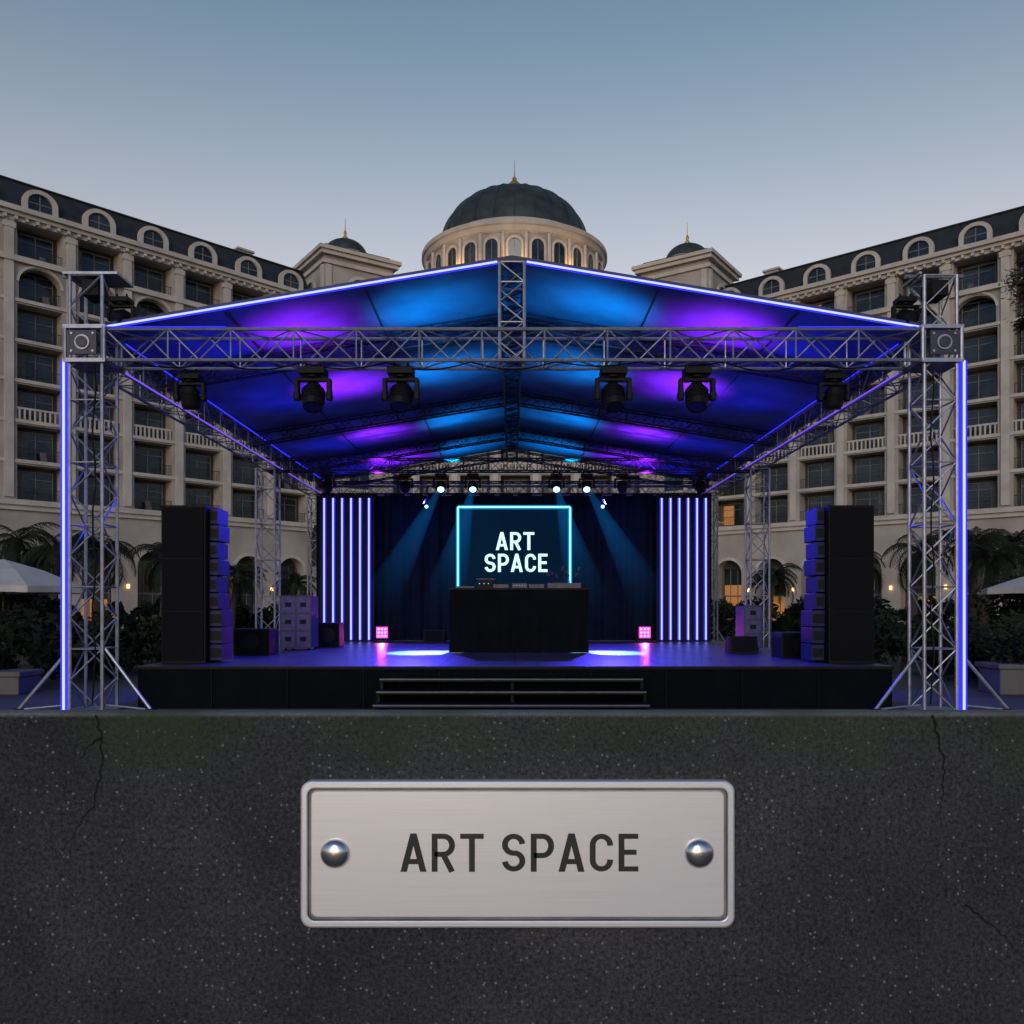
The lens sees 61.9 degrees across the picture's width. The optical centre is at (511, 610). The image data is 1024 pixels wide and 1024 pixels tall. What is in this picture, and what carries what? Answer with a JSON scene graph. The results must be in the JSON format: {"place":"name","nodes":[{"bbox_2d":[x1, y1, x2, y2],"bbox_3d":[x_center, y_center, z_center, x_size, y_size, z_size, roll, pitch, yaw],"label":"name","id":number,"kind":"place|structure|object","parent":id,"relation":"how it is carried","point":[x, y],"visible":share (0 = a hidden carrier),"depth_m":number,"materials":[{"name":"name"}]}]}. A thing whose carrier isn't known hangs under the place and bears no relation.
{"place":"outdoors","nodes":[
{"label":"outdoors","id":0,"kind":"place"},
{"bbox_2d":[0,627,1023,709],"bbox_3d":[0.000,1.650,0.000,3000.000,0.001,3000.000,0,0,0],"label":"ground","id":1,"kind":"structure","parent":0,"point":[48,694],"depth_m":16.12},
{"bbox_2d":[0,669,44,694],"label":"planter","id":2,"kind":"object","parent":1,"relation":"on","point":[17,681],"visible":0.98,"depth_m":16.68,"materials":[{"name":"stone"}]},
{"bbox_2d":[0,630,10,669],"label":"potted plant","id":3,"kind":"object","parent":2,"relation":"in","point":[3,655],"visible":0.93,"depth_m":17.17,"materials":[{"name":"green plant"}]},
{"bbox_2d":[0,522,59,568],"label":"palm tree","id":4,"kind":"object","parent":1,"relation":"on","point":[10,548],"visible":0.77,"depth_m":40.65,"materials":[{"name":"green plant"}]},
{"bbox_2d":[0,594,59,654],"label":"bush","id":5,"kind":"object","parent":1,"relation":"on","point":[43,603],"visible":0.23,"depth_m":31.11,"materials":[{"name":"green plant"}]},
{"bbox_2d":[0,555,83,664],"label":"parasol","id":6,"kind":"object","parent":1,"relation":"on","point":[18,579],"visible":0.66,"depth_m":24.18,"materials":[{"name":"white fabric"}]},
{"bbox_2d":[9,527,93,604],"bbox_3d":[-20.182,-0.995,37.934,2.914,5.319,3.326,0,0,39],"label":"palm tree","id":7,"kind":"object","parent":1,"relation":"on","point":[52,550],"visible":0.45,"depth_m":37.46,"materials":[{"name":"green plant"}]},
{"bbox_2d":[0,602,160,679],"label":"shrub bed","id":8,"kind":"object","parent":1,"relation":"on","point":[37,639],"visible":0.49,"depth_m":20.05,"materials":[{"name":"green plant"}]},
{"bbox_2d":[53,530,139,624],"bbox_3d":[-17.325,-0.832,36.150,3.480,4.993,3.347,0,0,0],"label":"palm tree","id":9,"kind":"object","parent":1,"relation":"on","point":[124,549],"visible":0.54,"depth_m":35.77,"materials":[{"name":"green plant"}]},
{"bbox_2d":[6,595,278,635],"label":"hedge","id":10,"kind":"object","parent":1,"relation":"on","point":[146,609],"visible":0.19,"depth_m":44.45,"materials":[{"name":"green plant"}]},
{"bbox_2d":[126,542,160,616],"bbox_3d":[-14.838,-0.669,36.981,3.111,4.670,3.221,0,0,0],"label":"palm tree","id":11,"kind":"object","parent":1,"relation":"on","point":[156,569],"visible":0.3,"depth_m":36.48,"materials":[{"name":"green plant"}]},
{"bbox_2d":[0,218,315,628],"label":"walls","id":12,"kind":"structure","parent":1,"relation":"on","point":[134,532],"depth_m":76.09,"materials":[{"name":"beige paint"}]},
{"bbox_2d":[18,251,290,516],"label":"curtains and chairs","id":13,"kind":"object","parent":12,"relation":"on","point":[22,452],"visible":0.34,"depth_m":71.81,"materials":[{"name":"beige fabric"}]},
{"bbox_2d":[0,190,314,571],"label":"cornices and trim","id":14,"kind":"object","parent":12,"relation":"attached to","point":[11,214],"visible":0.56,"depth_m":75.62,"materials":[{"name":"beige stone"}]},
{"bbox_2d":[17,196,298,621],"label":"window frames","id":15,"kind":"structure","parent":12,"relation":"attached to","point":[147,419],"depth_m":76.30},
{"bbox_2d":[18,195,298,620],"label":"windows","id":16,"kind":"structure","parent":12,"relation":"attached to","point":[26,334],"depth_m":76.27,"materials":[{"name":"black glass"}]},
{"bbox_2d":[82,599,106,620],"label":"lit rooms","id":17,"kind":"object","parent":16,"relation":"attached to","point":[105,601],"depth_m":75.22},
{"bbox_2d":[17,246,305,522],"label":"balcony railings","id":18,"kind":"object","parent":12,"relation":"on","point":[137,427],"visible":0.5,"depth_m":76.65,"materials":[{"name":"stone"}]},
{"bbox_2d":[224,563,267,642],"bbox_3d":[-12.822,-0.295,39.964,2.843,3.928,2.700,0,0,-41],"label":"palm tree","id":19,"kind":"object","parent":1,"relation":"on","point":[238,579],"visible":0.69,"depth_m":39.96,"materials":[{"name":"green plant"}]},
{"bbox_2d":[268,570,315,600],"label":"palm tree","id":20,"kind":"object","parent":1,"relation":"on","point":[293,585],"visible":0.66,"depth_m":42.63,"materials":[{"name":"green plant"}]},
{"bbox_2d":[292,224,401,566],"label":"hotel pavilion tower","id":21,"kind":"structure","parent":1,"relation":"on","point":[344,259],"depth_m":91.95,"materials":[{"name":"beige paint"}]},
{"bbox_2d":[309,280,368,489],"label":"windows","id":22,"kind":"structure","parent":21,"relation":"in","point":[356,478],"depth_m":92.26,"materials":[{"name":"black glass"}]},
{"bbox_2d":[373,677,649,709],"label":"stage steps","id":23,"kind":"structure","parent":1,"relation":"on","point":[512,702],"depth_m":13.77,"materials":[{"name":"black paint"}]},
{"bbox_2d":[0,710,1023,1023],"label":"wall slab","id":24,"kind":"structure","parent":1,"relation":"on","point":[164,886],"depth_m":2.00,"materials":[{"name":"concrete"}]},
{"bbox_2d":[58,715,103,856],"bbox_3d":[-1.010,0.412,1.999,0.107,0.334,0.001,0,0,0],"label":"crack","id":25,"kind":"object","parent":24,"relation":"attached to","point":[101,733],"visible":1,"depth_m":2.00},
{"bbox_2d":[301,779,734,927],"bbox_3d":[0.013,0.566,1.979,1.006,0.340,0.040,0,0,0],"label":"name plate","id":26,"kind":"object","parent":24,"relation":"attached to","point":[517,853],"visible":1,"depth_m":1.98,"materials":[{"name":"metal"}]},
{"bbox_2d":[931,715,945,826],"bbox_3d":[0.999,0.378,1.999,0.037,0.266,0.001,0,0,0],"label":"crack","id":27,"kind":"object","parent":24,"relation":"attached to","point":[935,731],"visible":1,"depth_m":2.00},
{"bbox_2d":[964,904,1020,955],"bbox_3d":[1.126,0.749,1.999,0.135,0.124,0.001,0,0,0],"label":"crack","id":28,"kind":"object","parent":24,"relation":"attached to","point":[973,911],"visible":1,"depth_m":2.00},
{"bbox_2d":[12,255,1013,709],"bbox_3d":[0.020,-2.060,21.990,16.062,7.420,16.820,0,0,0],"label":"stage truss canopy","id":29,"kind":"object","parent":1,"relation":"on","point":[510,353],"visible":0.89,"depth_m":15.56,"materials":[{"name":"metal"}]},
{"bbox_2d":[107,294,135,322],"bbox_3d":[-6.400,-4.908,14.000,0.392,0.565,0.378,0,0,-43],"label":"moving head light","id":30,"kind":"object","parent":29,"relation":"attached to","point":[121,305],"visible":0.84,"depth_m":13.93,"materials":[{"name":"black paint"}]},
{"bbox_2d":[173,369,207,409],"bbox_3d":[-5.350,-3.662,14.202,0.532,0.695,0.361,0,0,0],"label":"moving head light","id":31,"kind":"object","parent":29,"relation":"attached to","point":[189,396],"visible":1,"depth_m":14.13,"materials":[{"name":"black paint"}]},
{"bbox_2d":[293,362,332,412],"bbox_3d":[-3.260,-3.656,13.989,0.627,0.829,0.447,0,0,0],"label":"moving head light","id":32,"kind":"object","parent":29,"relation":"hanging from","point":[312,395],"visible":0.95,"depth_m":13.92,"materials":[{"name":"black paint"}]},
{"bbox_2d":[318,471,335,493],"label":"moving head light","id":33,"kind":"object","parent":29,"relation":"attached to","point":[326,486],"visible":1,"depth_m":23.93,"materials":[{"name":"black paint"}]},
{"bbox_2d":[381,362,420,412],"bbox_3d":[-1.820,-3.656,13.989,0.627,0.828,0.447,0,0,0],"label":"moving head light","id":34,"kind":"object","parent":29,"relation":"hanging from","point":[399,396],"visible":0.97,"depth_m":13.91,"materials":[{"name":"black paint"}]},
{"bbox_2d":[397,471,413,492],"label":"moving head light","id":35,"kind":"object","parent":29,"relation":"attached to","point":[404,486],"visible":1,"depth_m":23.92,"materials":[{"name":"black paint"}]},
{"bbox_2d":[422,487,430,509],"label":"par light","id":36,"kind":"object","parent":29,"relation":"attached to","point":[426,505],"visible":1,"depth_m":24.48,"materials":[{"name":"black paint"}]},
{"bbox_2d":[432,471,448,492],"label":"moving head light","id":37,"kind":"object","parent":29,"relation":"attached to","point":[440,486],"visible":1,"depth_m":23.92,"materials":[{"name":"black paint"}]},
{"bbox_2d":[464,471,480,492],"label":"moving head light","id":38,"kind":"object","parent":29,"relation":"hanging from","point":[472,486],"visible":1,"depth_m":23.91,"materials":[{"name":"black paint"}]},
{"bbox_2d":[316,493,711,640],"bbox_3d":[0.050,-1.320,26.100,12.100,4.500,0.200,0,0,0],"label":"curtain","id":39,"kind":"object","parent":29,"relation":"hanging from","point":[614,550],"visible":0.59,"depth_m":26.11,"materials":[{"name":"black fabric"}]},
{"bbox_2d":[456,505,571,587],"bbox_3d":[0.060,-1.780,25.332,3.440,2.660,0.236,0,0,0],"label":"neon sign screen","id":40,"kind":"object","parent":39,"relation":"attached to","point":[509,545],"visible":0.91,"depth_m":25.30,"materials":[{"name":"glowing led screen"},{"name":"glowing neon light"}]},
{"bbox_2d":[548,471,564,492],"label":"moving head light","id":41,"kind":"object","parent":29,"relation":"attached to","point":[556,486],"visible":1,"depth_m":23.92,"materials":[{"name":"black paint"}]},
{"bbox_2d":[578,471,594,492],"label":"moving head light","id":42,"kind":"object","parent":29,"relation":"attached to","point":[587,486],"visible":1,"depth_m":23.91,"materials":[{"name":"black paint"}]},
{"bbox_2d":[598,487,606,509],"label":"par light","id":43,"kind":"object","parent":29,"relation":"attached to","point":[602,504],"visible":1,"depth_m":24.48,"materials":[{"name":"black paint"}]},
{"bbox_2d":[594,362,632,412],"bbox_3d":[1.660,-3.656,13.989,0.627,0.829,0.447,0,0,0],"label":"moving head light","id":44,"kind":"object","parent":29,"relation":"hanging from","point":[612,394],"visible":0.98,"depth_m":13.91,"materials":[{"name":"black paint"}]},
{"bbox_2d":[614,471,630,492],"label":"moving head light","id":45,"kind":"object","parent":29,"relation":"attached to","point":[621,486],"visible":1,"depth_m":23.92,"materials":[{"name":"black paint"}]},
{"bbox_2d":[677,362,716,412],"bbox_3d":[3.030,-3.656,13.989,0.627,0.828,0.447,0,0,0],"label":"moving head light","id":46,"kind":"object","parent":29,"relation":"hanging from","point":[698,397],"visible":1,"depth_m":13.91,"materials":[{"name":"black paint"}]},
{"bbox_2d":[692,471,708,493],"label":"moving head light","id":47,"kind":"object","parent":29,"relation":"attached to","point":[700,485],"visible":1,"depth_m":23.93,"materials":[{"name":"black paint"}]},
{"bbox_2d":[816,369,850,409],"bbox_3d":[5.350,-3.662,14.202,0.532,0.695,0.361,0,0,0],"label":"moving head light","id":48,"kind":"object","parent":29,"relation":"attached to","point":[834,396],"visible":1,"depth_m":14.13,"materials":[{"name":"black paint"}]},
{"bbox_2d":[890,294,919,322],"bbox_3d":[6.450,-4.907,14.000,0.392,0.565,0.378,0,0,43],"label":"moving head light","id":49,"kind":"object","parent":29,"relation":"attached to","point":[905,305],"visible":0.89,"depth_m":13.93,"materials":[{"name":"black paint"}]},
{"bbox_2d":[136,640,893,707],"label":"stage platform","id":50,"kind":"structure","parent":1,"relation":"on","point":[671,674],"depth_m":14.32,"materials":[{"name":"black wood"}]},
{"bbox_2d":[161,505,232,662],"bbox_3d":[-5.673,-0.456,15.447,1.015,2.788,0.906,0,0,0],"label":"loudspeaker stack","id":51,"kind":"object","parent":50,"relation":"on","point":[196,618],"visible":1,"depth_m":15.00,"materials":[{"name":"black paint"}]},
{"bbox_2d":[233,628,278,655],"bbox_3d":[-5.375,0.663,17.935,0.750,0.550,0.730,0,0,0],"label":"subwoofer","id":52,"kind":"object","parent":50,"relation":"on","point":[255,641],"visible":1,"depth_m":17.59,"materials":[{"name":"black paint"}]},
{"bbox_2d":[280,595,317,649],"bbox_3d":[-5.070,0.296,20.391,0.730,1.282,0.818,0,0,0],"label":"flight case","id":53,"kind":"object","parent":50,"relation":"on","point":[298,621],"visible":1,"depth_m":20.00,"materials":[{"name":"metal"}]},
{"bbox_2d":[317,622,343,646],"bbox_3d":[-4.650,0.628,21.785,0.600,0.620,0.630,0,0,0],"label":"subwoofer","id":54,"kind":"object","parent":50,"relation":"on","point":[330,634],"visible":0.88,"depth_m":21.48,"materials":[{"name":"black paint"}]},
{"bbox_2d":[320,495,374,640],"bbox_3d":[-4.950,-1.270,25.600,1.640,4.400,0.200,0,0,0],"label":"led tube panel","id":55,"kind":"object","parent":50,"relation":"on","point":[347,560],"visible":0.84,"depth_m":25.62,"materials":[{"name":"black paint"}]},
{"bbox_2d":[374,626,390,641],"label":"flood light","id":56,"kind":"object","parent":50,"relation":"on","point":[382,632],"visible":1,"depth_m":24.80,"materials":[{"name":"pink paint"}]},
{"bbox_2d":[423,630,445,642],"bbox_3d":[-2.200,0.749,24.276,0.600,0.378,0.544,0,0,0],"label":"stage monitor","id":57,"kind":"object","parent":50,"relation":"on","point":[434,636],"visible":1,"depth_m":24.06,"materials":[{"name":"black paint"}]},
{"bbox_2d":[448,566,589,652],"bbox_3d":[0.160,-0.034,19.300,3.120,1.944,1.060,0,0,0],"label":"dj booth","id":58,"kind":"object","parent":50,"relation":"on","point":[488,616],"visible":1,"depth_m":18.80,"materials":[{"name":"black fabric"}]},
{"bbox_2d":[636,626,652,641],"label":"flood light","id":59,"kind":"object","parent":50,"relation":"on","point":[644,632],"visible":1,"depth_m":24.80,"materials":[{"name":"pink paint"}]},
{"bbox_2d":[656,495,709,640],"bbox_3d":[5.140,-1.270,25.600,1.620,4.400,0.200,0,0,0],"label":"led tube panel","id":60,"kind":"object","parent":50,"relation":"on","point":[682,567],"visible":1,"depth_m":25.62,"materials":[{"name":"black paint"}]},
{"bbox_2d":[725,636,758,653],"bbox_3d":[5.000,0.749,18.576,0.600,0.378,0.544,0,0,0],"label":"stage monitor","id":61,"kind":"object","parent":50,"relation":"on","point":[741,644],"visible":1,"depth_m":18.37,"materials":[{"name":"black paint"}]},
{"bbox_2d":[736,605,761,648],"bbox_3d":[5.650,0.411,20.391,0.430,1.052,0.818,0,0,0],"label":"flight case","id":62,"kind":"object","parent":50,"relation":"on","point":[748,620],"visible":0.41,"depth_m":20.00,"materials":[{"name":"metal"}]},
{"bbox_2d":[771,632,802,657],"bbox_3d":[5.600,0.688,16.935,0.700,0.500,0.730,0,0,0],"label":"subwoofer","id":63,"kind":"object","parent":50,"relation":"on","point":[785,644],"visible":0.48,"depth_m":16.59,"materials":[{"name":"black paint"}]},
{"bbox_2d":[801,505,873,662],"bbox_3d":[5.862,-0.456,15.447,1.035,2.788,0.906,0,0,0],"label":"loudspeaker stack","id":64,"kind":"object","parent":50,"relation":"on","point":[837,617],"visible":1,"depth_m":15.00,"materials":[{"name":"black paint"}]},
{"bbox_2d":[393,448,639,492],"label":"walls","id":65,"kind":"structure","parent":1,"relation":"on","point":[571,476],"depth_m":96.52,"materials":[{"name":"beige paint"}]},
{"bbox_2d":[393,451,639,492],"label":"cornices and trim","id":66,"kind":"object","parent":65,"relation":"attached to","point":[454,476],"visible":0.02,"depth_m":96.28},
{"bbox_2d":[393,452,639,492],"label":"windows","id":67,"kind":"structure","parent":65,"relation":"attached to","point":[633,490],"depth_m":97.90,"materials":[{"name":"black glass"}]},
{"bbox_2d":[393,451,639,492],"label":"window frames","id":68,"kind":"structure","parent":65,"relation":"attached to","point":[514,480],"depth_m":97.88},
{"bbox_2d":[631,223,741,600],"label":"hotel pavilion tower","id":69,"kind":"structure","parent":1,"relation":"on","point":[690,263],"depth_m":93.21,"materials":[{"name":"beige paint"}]},
{"bbox_2d":[664,288,722,520],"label":"windows","id":70,"kind":"structure","parent":69,"relation":"in","point":[665,478],"depth_m":93.64,"materials":[{"name":"black glass"}]},
{"bbox_2d":[764,269,779,274],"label":"block","id":71,"kind":"structure","parent":1,"relation":"on","point":[772,271],"depth_m":93.49,"materials":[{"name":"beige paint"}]},
{"bbox_2d":[725,205,1023,295],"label":"mansard roof","id":72,"kind":"structure","parent":71,"relation":"on","point":[1000,224],"depth_m":82.29,"materials":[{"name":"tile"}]},
{"bbox_2d":[747,563,802,643],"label":"palm tree","id":73,"kind":"object","parent":1,"relation":"on","point":[776,577],"visible":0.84,"depth_m":41.94,"materials":[{"name":"green plant"}]},
{"bbox_2d":[712,595,1023,639],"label":"hedge","id":74,"kind":"object","parent":1,"relation":"on","point":[788,620],"visible":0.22,"depth_m":44.30,"materials":[{"name":"green plant"}]},
{"bbox_2d":[718,247,1023,627],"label":"walls","id":75,"kind":"structure","parent":1,"relation":"on","point":[788,546],"depth_m":81.45,"materials":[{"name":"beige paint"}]},
{"bbox_2d":[716,214,1023,572],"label":"cornices and trim","id":76,"kind":"object","parent":75,"relation":"attached to","point":[1002,245],"visible":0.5,"depth_m":80.19,"materials":[{"name":"beige stone"}]},
{"bbox_2d":[722,227,1023,620],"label":"window frames","id":77,"kind":"structure","parent":75,"relation":"attached to","point":[870,465],"depth_m":81.55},
{"bbox_2d":[724,305,935,621],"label":"lit rooms","id":78,"kind":"object","parent":77,"relation":"attached to","point":[730,521],"visible":0.25,"depth_m":93.59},
{"bbox_2d":[722,268,1023,525],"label":"balcony railings","id":79,"kind":"object","parent":75,"relation":"on","point":[902,436],"visible":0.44,"depth_m":80.42,"materials":[{"name":"stone"}]},
{"bbox_2d":[723,226,1023,622],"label":"windows","id":80,"kind":"structure","parent":75,"relation":"attached to","point":[985,457],"depth_m":80.81,"materials":[{"name":"black glass"}]},
{"bbox_2d":[773,284,994,515],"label":"curtains and chairs","id":81,"kind":"object","parent":75,"relation":"on","point":[880,494],"visible":0.23,"depth_m":83.45,"materials":[{"name":"beige fabric"}]},
{"bbox_2d":[874,551,886,594],"bbox_3d":[15.610,-0.595,39.002,2.897,4.521,2.977,0,0,19],"label":"palm tree","id":82,"kind":"object","parent":1,"relation":"on","point":[878,575],"visible":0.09,"depth_m":38.81,"materials":[{"name":"green plant"}]},
{"bbox_2d":[799,608,1023,681],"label":"shrub bed","id":83,"kind":"object","parent":1,"relation":"on","point":[886,638],"visible":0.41,"depth_m":22.35,"materials":[{"name":"green plant"}]},
{"bbox_2d":[880,529,954,625],"bbox_3d":[17.753,-0.871,37.030,3.509,5.072,3.120,0,0,34],"label":"palm tree","id":84,"kind":"object","parent":1,"relation":"on","point":[916,556],"visible":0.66,"depth_m":36.72,"materials":[{"name":"green plant"}]},
{"bbox_2d":[934,526,1015,622],"bbox_3d":[20.717,-1.033,37.933,3.836,5.392,3.506,0,0,0],"label":"palm tree","id":85,"kind":"object","parent":1,"relation":"on","point":[985,540],"visible":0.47,"depth_m":37.67,"materials":[{"name":"green plant"}]},
{"bbox_2d":[945,542,1023,627],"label":"palm tree","id":86,"kind":"object","parent":1,"relation":"on","point":[991,557],"visible":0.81,"depth_m":33.71,"materials":[{"name":"green plant"}]},
{"bbox_2d":[969,572,1023,637],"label":"bush","id":87,"kind":"object","parent":1,"relation":"on","point":[1015,598],"visible":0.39,"depth_m":30.32,"materials":[{"name":"green plant"}]},
{"bbox_2d":[970,528,1023,628],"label":"palm tree","id":88,"kind":"object","parent":1,"relation":"on","point":[1015,537],"visible":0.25,"depth_m":39.74,"materials":[{"name":"green plant"}]},
{"bbox_2d":[975,662,1023,694],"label":"planter","id":89,"kind":"object","parent":1,"relation":"on","point":[1000,678],"visible":1,"depth_m":16.60,"materials":[{"name":"concrete"}]},
{"bbox_2d":[979,619,1023,663],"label":"potted plant","id":90,"kind":"object","parent":89,"relation":"in","point":[1016,648],"visible":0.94,"depth_m":16.88,"materials":[{"name":"green plant"}]},
{"bbox_2d":[981,577,1023,594],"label":"parasol","id":91,"kind":"object","parent":1,"relation":"on","point":[1015,586],"visible":0.97,"depth_m":27.66,"materials":[{"name":"white fabric"}]},
{"bbox_2d":[998,241,1023,340],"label":"tall tree","id":92,"kind":"object","parent":1,"relation":"on","point":[1018,295],"visible":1,"depth_m":40.26,"materials":[{"name":"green plant"}]},
{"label":"rear block","id":93,"kind":"object","parent":1,"relation":"on","visible":0},
{"bbox_2d":[430,233,598,259],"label":"walls","id":94,"kind":"structure","parent":93,"relation":"on","point":[521,235],"depth_m":94.49,"materials":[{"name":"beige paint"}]},
{"bbox_2d":[422,216,606,269],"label":"cornices and trim","id":95,"kind":"object","parent":94,"relation":"on","point":[511,224],"visible":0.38,"depth_m":94.98,"materials":[{"name":"beige stone"}]},
{"bbox_2d":[443,183,585,231],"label":"dome ribs","id":96,"kind":"object","parent":95,"relation":"on","point":[514,204],"visible":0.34,"depth_m":98.22,"materials":[{"name":"grey metal"}]},
{"bbox_2d":[444,183,584,230],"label":"dome","id":97,"kind":"structure","parent":95,"relation":"on","point":[524,203],"depth_m":96.91,"materials":[{"name":"grey metal"}]},
{"bbox_2d":[429,238,599,269],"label":"windows","id":98,"kind":"structure","parent":94,"relation":"attached to","point":[558,252],"depth_m":94.90,"materials":[{"name":"black glass"}]},
{"bbox_2d":[438,239,590,267],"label":"window frames","id":99,"kind":"structure","parent":94,"relation":"attached to","point":[491,253],"depth_m":95.06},
{"bbox_2d":[0,0,1023,282],"label":"sky","id":100,"kind":"structure","parent":0,"point":[785,134],"materials":[{"name":"blue"}]},
{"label":"rear block","id":101,"kind":"object","parent":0,"visible":0},
{"bbox_2d":[0,175,308,289],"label":"mansard roof","id":102,"kind":"structure","parent":101,"relation":"on","point":[11,191],"depth_m":77.21,"materials":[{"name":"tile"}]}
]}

